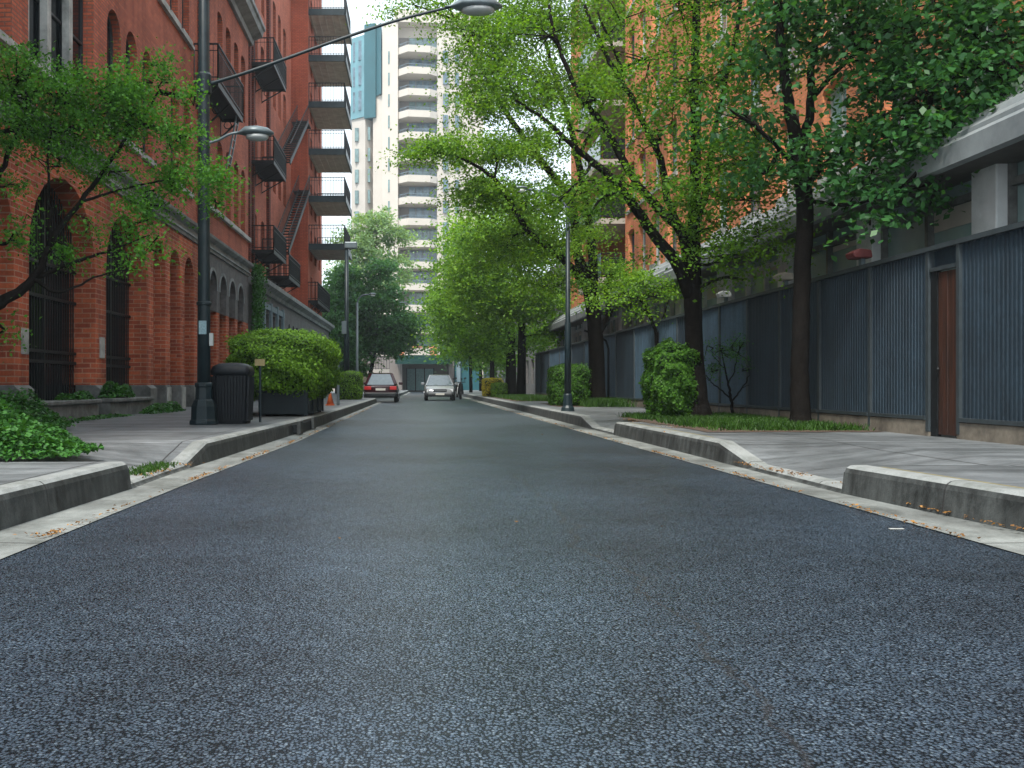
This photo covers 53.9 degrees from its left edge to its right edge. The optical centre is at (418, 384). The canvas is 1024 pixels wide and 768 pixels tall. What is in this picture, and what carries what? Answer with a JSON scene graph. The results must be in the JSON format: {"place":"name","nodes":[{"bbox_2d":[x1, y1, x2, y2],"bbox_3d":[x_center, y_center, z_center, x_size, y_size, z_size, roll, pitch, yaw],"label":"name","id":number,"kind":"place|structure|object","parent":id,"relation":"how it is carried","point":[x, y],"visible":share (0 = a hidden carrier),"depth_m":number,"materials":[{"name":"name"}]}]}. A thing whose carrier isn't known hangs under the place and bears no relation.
{"place":"outdoors","nodes":[
{"label":"outdoors","id":0,"kind":"place"},
{"bbox_2d":[0,390,405,484],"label":"pavement","id":1,"kind":"structure","parent":0,"point":[135,440],"depth_m":12.55,"materials":[{"name":"concrete"}]},
{"bbox_2d":[0,387,78,428],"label":"ground cover","id":2,"kind":"object","parent":1,"relation":"on","point":[45,415],"visible":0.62,"depth_m":13.76,"materials":[{"name":"green plant"}]},
{"bbox_2d":[0,399,103,461],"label":"ground cover","id":3,"kind":"object","parent":1,"relation":"on","point":[27,436],"visible":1,"depth_m":9.10,"materials":[{"name":"green plant"}]},
{"bbox_2d":[21,399,101,420],"bbox_3d":[-6.540,0.477,18.375,0.400,0.395,3.330,0,0,0],"label":"stone planter","id":4,"kind":"object","parent":1,"relation":"on","point":[76,408],"visible":0.35,"depth_m":18.58,"materials":[{"name":"stone"}]},
{"bbox_2d":[55,390,96,399],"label":"planter weeds","id":5,"kind":"object","parent":4,"relation":"on","point":[83,395],"visible":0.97,"depth_m":18.89,"materials":[{"name":"green plant"}]},
{"bbox_2d":[68,413,132,421],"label":"wall weeds","id":6,"kind":"object","parent":1,"relation":"on","point":[100,416],"depth_m":19.42,"materials":[{"name":"green plant"}]},
{"bbox_2d":[97,397,153,414],"bbox_3d":[-6.540,0.477,22.325,0.400,0.395,3.230,0,0,0],"label":"stone planter","id":7,"kind":"object","parent":1,"relation":"on","point":[128,405],"visible":0.67,"depth_m":21.68,"materials":[{"name":"stone"}]},
{"bbox_2d":[97,381,135,397],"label":"planter weeds","id":8,"kind":"object","parent":7,"relation":"on","point":[111,389],"visible":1,"depth_m":21.31,"materials":[{"name":"green plant"}]},
{"bbox_2d":[0,0,265,407],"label":"brick building","id":9,"kind":"structure","parent":1,"relation":"on","point":[93,336],"depth_m":24.27,"materials":[{"name":"red brick"}]},
{"bbox_2d":[0,29,19,53],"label":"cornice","id":10,"kind":"structure","parent":9,"relation":"in","point":[3,39],"depth_m":16.28,"materials":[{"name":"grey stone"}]},
{"bbox_2d":[29,192,67,400],"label":"window","id":11,"kind":"structure","parent":9,"relation":"in","point":[40,192],"depth_m":19.94,"materials":[{"name":"metal"}]},
{"bbox_2d":[28,0,93,113],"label":"window","id":12,"kind":"structure","parent":9,"relation":"in","point":[61,21],"depth_m":19.53,"materials":[{"name":"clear glass"}]},
{"bbox_2d":[107,15,123,140],"bbox_3d":[-6.870,-6.955,22.300,0.300,2.790,1.240,0,0,0],"label":"window","id":13,"kind":"structure","parent":9,"relation":"in","point":[109,28],"depth_m":22.68,"materials":[{"name":"black glass"}]},
{"bbox_2d":[112,228,122,397],"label":"window","id":14,"kind":"structure","parent":9,"relation":"in","point":[112,228],"depth_m":24.37,"materials":[{"name":"black metal"}]},
{"bbox_2d":[124,38,141,155],"bbox_3d":[-6.870,-6.955,23.675,0.300,2.790,1.190,0,0,0],"label":"window","id":15,"kind":"structure","parent":9,"relation":"in","point":[127,48],"depth_m":24.03,"materials":[{"name":"black glass"}]},
{"bbox_2d":[141,62,156,167],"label":"window","id":16,"kind":"structure","parent":9,"relation":"in","point":[153,163],"depth_m":25.31,"materials":[{"name":"grey glass"}]},
{"bbox_2d":[0,34,268,362],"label":"leaning tree","id":17,"kind":"object","parent":1,"relation":"on","point":[125,95],"visible":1,"depth_m":13.63,"materials":[{"name":"green plant"}]},
{"bbox_2d":[129,460,177,476],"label":"grass","id":18,"kind":"structure","parent":1,"relation":"on","point":[156,466],"depth_m":9.85,"materials":[{"name":"plant"}]},
{"bbox_2d":[139,401,185,413],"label":"wall weeds","id":19,"kind":"object","parent":1,"relation":"on","point":[169,407],"depth_m":23.63,"materials":[{"name":"green plant"}]},
{"bbox_2d":[211,363,254,423],"bbox_3d":[-3.200,0.138,17.199,0.670,1.035,0.672,0,0,0],"label":"litter bin","id":20,"kind":"object","parent":1,"relation":"on","point":[233,391],"visible":0.94,"depth_m":16.91,"materials":[{"name":"black plastic"}]},
{"bbox_2d":[255,359,264,421],"bbox_3d":[-2.820,0.120,17.741,0.180,1.160,0.062,0,0,0],"label":"sign post","id":21,"kind":"object","parent":1,"relation":"on","point":[259,362],"visible":0.78,"depth_m":17.73,"materials":[{"name":"metal"}]},
{"bbox_2d":[256,390,323,415],"bbox_3d":[-2.855,0.385,22.650,1.090,0.560,3.600,0,0,0],"label":"planter box","id":22,"kind":"object","parent":1,"relation":"on","point":[282,403],"visible":0.73,"depth_m":20.90,"materials":[{"name":"metal"}]},
{"bbox_2d":[223,326,343,401],"bbox_3d":[-3.055,-0.452,22.866,2.693,1.696,5.915,0,0,0],"label":"hedge","id":23,"kind":"object","parent":22,"relation":"in","point":[301,359],"visible":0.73,"depth_m":20.70,"materials":[{"name":"green plant"}]},
{"bbox_2d":[325,394,334,404],"bbox_3d":[-2.860,0.455,32.200,0.280,0.400,0.280,0,0,0],"label":"traffic cone","id":24,"kind":"object","parent":1,"relation":"on","point":[330,401],"visible":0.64,"depth_m":32.13,"materials":[{"name":"orange plastic"}]},
{"bbox_2d":[337,362,339,404],"bbox_3d":[-2.620,-0.085,32.400,0.120,1.570,0.114,0,0,0],"label":"sign post","id":25,"kind":"object","parent":1,"relation":"on","point":[338,394],"depth_m":32.36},
{"bbox_2d":[189,0,501,424],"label":"street lamp","id":26,"kind":"object","parent":1,"relation":"on","point":[203,409],"visible":0.95,"depth_m":16.52,"materials":[{"name":"metal"}]},
{"bbox_2d":[342,242,356,370],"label":"street lamp","id":27,"kind":"object","parent":1,"relation":"on","point":[345,323],"visible":0.77,"depth_m":46.91,"materials":[{"name":"metal"}]},
{"bbox_2d":[340,370,363,399],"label":"hedge","id":28,"kind":"object","parent":1,"relation":"on","point":[351,386],"visible":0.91,"depth_m":44.90,"materials":[{"name":"green plant"}]},
{"bbox_2d":[322,306,384,392],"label":"street tree","id":29,"kind":"object","parent":1,"relation":"on","point":[336,332],"visible":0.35,"depth_m":77.17,"materials":[{"name":"green plant"}]},
{"bbox_2d":[356,293,375,370],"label":"street lamp","id":30,"kind":"object","parent":1,"relation":"on","point":[357,347],"visible":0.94,"depth_m":54.94,"materials":[{"name":"metal"}]},
{"bbox_2d":[322,205,431,390],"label":"street tree","id":31,"kind":"object","parent":1,"relation":"on","point":[377,225],"visible":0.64,"depth_m":97.38,"materials":[{"name":"green plant"}]},
{"bbox_2d":[322,249,438,385],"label":"street tree","id":32,"kind":"object","parent":1,"relation":"on","point":[389,334],"visible":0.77,"depth_m":78.89,"materials":[{"name":"green plant"}]},
{"bbox_2d":[245,0,351,400],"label":"apartment building","id":33,"kind":"structure","parent":0,"point":[291,160],"depth_m":60.93,"materials":[{"name":"red brick"}]},
{"bbox_2d":[251,262,270,331],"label":"climbing ivy","id":34,"kind":"object","parent":33,"relation":"attached to","point":[257,273],"visible":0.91,"depth_m":40.37,"materials":[{"name":"green plant"}]},
{"bbox_2d":[351,9,483,374],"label":"tower block","id":35,"kind":"structure","parent":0,"point":[386,83],"depth_m":141.08,"materials":[{"name":"beige concrete"}]},
{"bbox_2d":[355,190,358,203],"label":"window","id":36,"kind":"structure","parent":35,"relation":"in","point":[356,191],"depth_m":143.91,"materials":[{"name":"blue glass"}]},
{"bbox_2d":[355,128,358,141],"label":"window","id":37,"kind":"structure","parent":35,"relation":"in","point":[356,129],"depth_m":143.91,"materials":[{"name":"blue glass"}]},
{"bbox_2d":[358,91,361,110],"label":"window","id":38,"kind":"structure","parent":35,"relation":"in","point":[359,92],"depth_m":143.35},
{"bbox_2d":[358,66,361,85],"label":"window","id":39,"kind":"structure","parent":35,"relation":"in","point":[359,67],"depth_m":143.35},
{"bbox_2d":[358,40,361,60],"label":"window","id":40,"kind":"structure","parent":35,"relation":"in","point":[359,41],"depth_m":143.35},
{"bbox_2d":[322,0,573,285],"label":"sky","id":41,"kind":"structure","parent":0,"point":[357,22],"materials":[{"name":"white"}]},
{"bbox_2d":[0,392,1023,767],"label":"road","id":42,"kind":"structure","parent":0,"point":[412,580],"depth_m":3.82,"materials":[{"name":"asphalt"}]},
{"bbox_2d":[0,392,409,558],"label":"gutter","id":43,"kind":"object","parent":42,"relation":"on","point":[21,540],"visible":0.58,"depth_m":7.62,"materials":[{"name":"concrete"}]},
{"bbox_2d":[13,407,370,536],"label":"fallen leaves","id":44,"kind":"object","parent":43,"relation":"on","point":[195,477],"visible":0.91,"depth_m":9.52,"materials":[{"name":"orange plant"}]},
{"bbox_2d":[363,373,401,401],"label":"parked car","id":45,"kind":"object","parent":42,"relation":"on","point":[380,384],"visible":0.91,"depth_m":51.59,"materials":[{"name":"red paint"}]},
{"bbox_2d":[421,375,457,400],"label":"car","id":46,"kind":"object","parent":42,"relation":"on","point":[439,386],"visible":1,"depth_m":57.69,"materials":[{"name":"silver metal"}]},
{"bbox_2d":[455,377,465,398],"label":"motor scooter","id":47,"kind":"object","parent":42,"relation":"on","point":[460,391],"visible":0.97,"depth_m":63.52,"materials":[{"name":"metal"}]},
{"bbox_2d":[458,395,1023,554],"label":"gutter","id":48,"kind":"object","parent":42,"relation":"on","point":[1004,538],"visible":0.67,"depth_m":7.53,"materials":[{"name":"concrete"}]},
{"bbox_2d":[496,407,1023,538],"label":"fallen leaves","id":49,"kind":"object","parent":48,"relation":"on","point":[913,521],"visible":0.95,"depth_m":8.26,"materials":[{"name":"brown plant"}]},
{"bbox_2d":[490,393,547,400],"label":"grass","id":50,"kind":"structure","parent":0,"point":[529,397],"depth_m":44.48,"materials":[{"name":"plant"}]},
{"bbox_2d":[497,258,570,393],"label":"building","id":51,"kind":"structure","parent":0,"point":[530,378],"depth_m":82.00,"materials":[{"name":"grey paint"}]},
{"bbox_2d":[380,398,1007,550],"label":"ground","id":52,"kind":"structure","parent":0,"point":[664,455],"depth_m":11.73,"materials":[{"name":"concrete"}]},
{"bbox_2d":[0,390,408,529],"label":"kerb","id":53,"kind":"structure","parent":52,"relation":"on","point":[24,501],"depth_m":8.05,"materials":[{"name":"concrete"}]},
{"bbox_2d":[292,417,315,434],"bbox_3d":[-2.225,0.765,19.000,0.270,0.230,2.600,0,0,0],"label":"storm drain","id":54,"kind":"object","parent":53,"relation":"in","point":[300,427],"visible":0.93,"depth_m":18.70,"materials":[{"name":"concrete"}]},
{"bbox_2d":[333,357,389,390],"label":"boundary wall","id":55,"kind":"structure","parent":52,"relation":"on","point":[385,370],"depth_m":108.00,"materials":[{"name":"concrete"}]},
{"bbox_2d":[368,355,478,391],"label":"entrance pavilion","id":56,"kind":"structure","parent":52,"relation":"on","point":[414,375],"depth_m":127.50,"materials":[{"name":"metal"}]},
{"bbox_2d":[407,369,432,389],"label":"glass door","id":57,"kind":"structure","parent":56,"relation":"in","point":[410,372],"depth_m":129.79,"materials":[{"name":"glass"}]},
{"bbox_2d":[418,317,505,390],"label":"street tree","id":58,"kind":"object","parent":52,"relation":"on","point":[460,364],"visible":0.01,"depth_m":102.43,"materials":[{"name":"green plant"}]},
{"bbox_2d":[458,393,1023,531],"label":"kerb","id":59,"kind":"structure","parent":52,"relation":"on","point":[976,501],"depth_m":7.78,"materials":[{"name":"concrete"}]},
{"bbox_2d":[543,0,1023,346],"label":"shop building","id":60,"kind":"structure","parent":52,"relation":"on","point":[990,145],"depth_m":20.50,"materials":[{"name":"brick"}]},
{"bbox_2d":[574,324,581,342],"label":"window","id":61,"kind":"structure","parent":60,"relation":"in","point":[577,330],"depth_m":48.65,"materials":[{"name":"grey glass"}]},
{"bbox_2d":[605,311,618,333],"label":"window","id":62,"kind":"structure","parent":60,"relation":"in","point":[614,321],"depth_m":40.21,"materials":[{"name":"grey glass"}]},
{"bbox_2d":[632,232,633,269],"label":"window","id":63,"kind":"structure","parent":60,"relation":"in","point":[633,232],"depth_m":39.39,"materials":[{"name":"glass"}]},
{"bbox_2d":[626,303,642,328],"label":"window","id":64,"kind":"structure","parent":60,"relation":"in","point":[637,322],"depth_m":36.05,"materials":[{"name":"grey glass"}]},
{"bbox_2d":[636,12,645,64],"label":"window","id":65,"kind":"structure","parent":60,"relation":"in","point":[644,37],"depth_m":37.47,"materials":[{"name":"grey glass"}]},
{"bbox_2d":[638,152,645,204],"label":"window","id":66,"kind":"structure","parent":60,"relation":"in","point":[644,157],"depth_m":37.30,"materials":[{"name":"glass"}]},
{"bbox_2d":[641,230,645,270],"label":"window","id":67,"kind":"structure","parent":60,"relation":"in","point":[644,235],"depth_m":37.47,"materials":[{"name":"grey glass"}]},
{"bbox_2d":[649,216,659,268],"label":"window","id":68,"kind":"structure","parent":60,"relation":"in","point":[651,266],"depth_m":35.28,"materials":[{"name":"glass"}]},
{"bbox_2d":[649,62,659,121],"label":"window","id":69,"kind":"structure","parent":60,"relation":"in","point":[658,73],"depth_m":35.28,"materials":[{"name":"glass"}]},
{"bbox_2d":[650,144,659,194],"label":"window","id":70,"kind":"structure","parent":60,"relation":"in","point":[657,168],"depth_m":35.28,"materials":[{"name":"grey glass"}]},
{"bbox_2d":[652,291,674,320],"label":"window","id":71,"kind":"structure","parent":60,"relation":"in","point":[671,312],"depth_m":31.85,"materials":[{"name":"grey glass"}]},
{"bbox_2d":[668,121,677,179],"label":"window","id":72,"kind":"structure","parent":60,"relation":"in","point":[674,172],"depth_m":32.94,"materials":[{"name":"glass"}]},
{"bbox_2d":[668,39,677,99],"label":"window","id":73,"kind":"structure","parent":60,"relation":"in","point":[674,68],"depth_m":32.94,"materials":[{"name":"grey glass"}]},
{"bbox_2d":[701,275,716,307],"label":"window","id":74,"kind":"structure","parent":60,"relation":"in","point":[709,299],"depth_m":26.92,"materials":[{"name":"grey glass"}]},
{"bbox_2d":[711,169,726,238],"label":"window","id":75,"kind":"structure","parent":60,"relation":"in","point":[723,230],"depth_m":27.66,"materials":[{"name":"glass"}]},
{"bbox_2d":[712,2,726,47],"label":"window","id":76,"kind":"structure","parent":60,"relation":"in","point":[724,25],"depth_m":27.65,"materials":[{"name":"glass"}]},
{"bbox_2d":[741,141,761,223],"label":"window","id":77,"kind":"structure","parent":60,"relation":"in","point":[754,208],"depth_m":25.00,"materials":[{"name":"glass"}]},
{"bbox_2d":[730,253,777,299],"bbox_3d":[7.775,-1.910,22.950,0.130,2.100,3.700,0,0,0],"label":"window","id":78,"kind":"structure","parent":60,"relation":"in","point":[765,285],"depth_m":23.11,"materials":[{"name":"grey glass"}]},
{"bbox_2d":[749,40,761,115],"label":"window","id":79,"kind":"structure","parent":60,"relation":"in","point":[752,82],"depth_m":25.00,"materials":[{"name":"glass"}]},
{"bbox_2d":[776,112,798,205],"bbox_3d":[8.320,-5.080,22.275,0.260,1.940,1.390,0,0,0],"label":"window","id":80,"kind":"structure","parent":60,"relation":"in","point":[781,199],"depth_m":22.58,"materials":[{"name":"grey glass"}]},
{"bbox_2d":[776,7,800,92],"bbox_3d":[8.320,-7.680,22.275,0.260,1.940,1.390,0,0,0],"label":"window","id":81,"kind":"structure","parent":60,"relation":"in","point":[791,50],"depth_m":22.63,"materials":[{"name":"glass"}]},
{"bbox_2d":[795,225,855,277],"bbox_3d":[7.775,-1.910,18.900,0.130,2.100,3.200,0,0,0],"label":"window","id":82,"kind":"structure","parent":60,"relation":"in","point":[823,261],"depth_m":18.85,"materials":[{"name":"glass"}]},
{"bbox_2d":[817,80,845,184],"bbox_3d":[8.320,-5.080,19.875,0.260,1.940,1.390,0,0,0],"label":"window","id":83,"kind":"structure","parent":60,"relation":"in","point":[842,97],"depth_m":20.14,"materials":[{"name":"glass"}]},
{"bbox_2d":[819,4,845,57],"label":"window","id":84,"kind":"structure","parent":60,"relation":"in","point":[825,46],"depth_m":20.05,"materials":[{"name":"grey glass"}]},
{"bbox_2d":[881,180,970,271],"bbox_3d":[7.775,-1.910,15.200,0.130,2.100,3.000,0,0,0],"label":"window","id":85,"kind":"structure","parent":60,"relation":"in","point":[958,225],"depth_m":15.15,"materials":[{"name":"glass"}]},
{"bbox_2d":[1008,161,1023,224],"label":"window","id":86,"kind":"structure","parent":60,"relation":"in","point":[1015,170],"depth_m":13.05,"materials":[{"name":"glass"}]},
{"bbox_2d":[463,390,1023,488],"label":"pavement","id":87,"kind":"structure","parent":0,"point":[832,455],"depth_m":10.65,"materials":[{"name":"concrete"}]},
{"bbox_2d":[403,207,517,377],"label":"street tree","id":88,"kind":"object","parent":87,"relation":"on","point":[436,333],"visible":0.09,"depth_m":71.49,"materials":[{"name":"green plant"}]},
{"bbox_2d":[406,274,517,392],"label":"street tree","id":89,"kind":"object","parent":87,"relation":"on","point":[472,365],"visible":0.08,"depth_m":87.30,"materials":[{"name":"green plant"}]},
{"bbox_2d":[405,167,556,393],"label":"street tree","id":90,"kind":"object","parent":87,"relation":"on","point":[508,345],"visible":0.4,"depth_m":58.83,"materials":[{"name":"green plant"}]},
{"bbox_2d":[481,377,503,395],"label":"hedge","id":91,"kind":"object","parent":87,"relation":"on","point":[486,387],"visible":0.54,"depth_m":58.15,"materials":[{"name":"yellow plant"}]},
{"bbox_2d":[517,186,573,410],"bbox_3d":[3.185,-2.183,25.200,1.470,5.677,0.340,0,0,0],"label":"street lamp","id":92,"kind":"object","parent":87,"relation":"on","point":[567,402],"visible":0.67,"depth_m":25.15,"materials":[{"name":"metal"}]},
{"bbox_2d":[541,403,586,406],"bbox_3d":[5.357,0.651,33.000,2.351,0.001,6.123,0,0,0],"label":"soil bed","id":93,"kind":"object","parent":87,"relation":"on","point":[561,406],"visible":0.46,"depth_m":30.28,"materials":[{"name":"brown soil"}]},
{"bbox_2d":[356,0,668,398],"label":"street tree","id":94,"kind":"object","parent":93,"relation":"on","point":[584,274],"visible":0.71,"depth_m":30.23,"materials":[{"name":"green plant"}]},
{"bbox_2d":[546,362,591,405],"bbox_3d":[4.804,0.031,32.184,1.358,1.521,2.825,0,0,0],"label":"hedge","id":95,"kind":"object","parent":93,"relation":"on","point":[580,377],"visible":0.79,"depth_m":31.14,"materials":[{"name":"green plant"}]},
{"bbox_2d":[584,329,608,397],"bbox_3d":[5.862,-0.567,33.000,0.846,2.533,0.070,0,0,0],"label":"pipe post","id":96,"kind":"object","parent":93,"relation":"on","point":[605,340],"visible":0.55,"depth_m":32.97,"materials":[{"name":"metal"}]},
{"bbox_2d":[579,396,637,406],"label":"grass","id":97,"kind":"structure","parent":93,"relation":"on","point":[608,402],"depth_m":29.95,"materials":[{"name":"plant"}]},
{"bbox_2d":[546,261,683,347],"bbox_3d":[5.670,-1.345,26.957,4.239,4.067,2.723,0,0,0],"label":"young tree","id":98,"kind":"object","parent":87,"relation":"on","point":[632,294],"visible":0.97,"depth_m":26.99,"materials":[{"name":"green plant"}]},
{"bbox_2d":[619,411,883,431],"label":"grass","id":99,"kind":"structure","parent":87,"relation":"on","point":[729,420],"depth_m":15.50,"materials":[{"name":"plant"}]},
{"bbox_2d":[423,0,849,415],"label":"street tree","id":100,"kind":"object","parent":99,"relation":"on","point":[687,265],"visible":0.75,"depth_m":18.10,"materials":[{"name":"green plant"}]},
{"bbox_2d":[638,336,701,417],"bbox_3d":[4.844,-0.083,19.362,1.152,1.742,1.880,0,0,0],"label":"hedge","id":101,"kind":"object","parent":99,"relation":"on","point":[667,383],"visible":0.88,"depth_m":18.73,"materials":[{"name":"green plant"}]},
{"bbox_2d":[703,329,757,413],"bbox_3d":[6.285,-0.224,20.032,1.324,1.814,1.509,0,0,42],"label":"sapling","id":102,"kind":"object","parent":99,"relation":"on","point":[730,354],"visible":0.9,"depth_m":19.99,"materials":[{"name":"green plant"}]},
{"bbox_2d":[652,0,1023,421],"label":"street tree","id":103,"kind":"object","parent":99,"relation":"on","point":[957,63],"visible":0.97,"depth_m":14.39,"materials":[{"name":"green plant"}]},
{"bbox_2d":[535,221,1023,445],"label":"metal fence","id":104,"kind":"object","parent":87,"relation":"on","point":[917,342],"visible":0.7,"depth_m":14.00,"materials":[{"name":"metal"}]},
{"bbox_2d":[716,291,731,301],"bbox_3d":[6.552,-1.899,21.500,0.289,0.238,0.200,0,0,0],"label":"lamp","id":105,"kind":"object","parent":104,"relation":"on","point":[725,296],"visible":0.97,"depth_m":21.40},
{"bbox_2d":[772,272,793,285],"bbox_3d":[6.552,-1.899,18.000,0.289,0.238,0.300,0,0,0],"label":"security lamp","id":106,"kind":"object","parent":104,"relation":"on","point":[786,277],"visible":0.83,"depth_m":17.86,"materials":[{"name":"beige plastic"}]},
{"bbox_2d":[845,248,871,265],"bbox_3d":[6.552,-1.899,14.900,0.289,0.238,0.300,0,0,0],"label":"security lamp","id":107,"kind":"object","parent":104,"relation":"on","point":[860,255],"visible":0.98,"depth_m":14.76,"materials":[{"name":"metal"}]},
{"bbox_2d":[936,269,956,435],"bbox_3d":[6.600,-0.400,12.483,0.080,2.060,0.466,0,0,0],"label":"door","id":108,"kind":"structure","parent":104,"relation":"in","point":[947,279],"depth_m":12.49,"materials":[{"name":"brown wood"}]},
{"bbox_2d":[629,422,1022,487],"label":"kerb line","id":109,"kind":"object","parent":87,"relation":"on","point":[884,467],"visible":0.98,"depth_m":7.31,"materials":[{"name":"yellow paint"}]},
{"label":"soil bed","id":110,"kind":"structure","parent":87,"relation":"on","visible":0},
{"bbox_2d":[409,191,573,393],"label":"street tree","id":111,"kind":"object","parent":110,"relation":"on","point":[496,303],"visible":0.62,"depth_m":51.97,"materials":[{"name":"green plant"}]},
{"bbox_2d":[490,382,507,396],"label":"hedge","id":112,"kind":"object","parent":110,"relation":"on","point":[497,388],"visible":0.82,"depth_m":53.58,"materials":[{"name":"green plant"}]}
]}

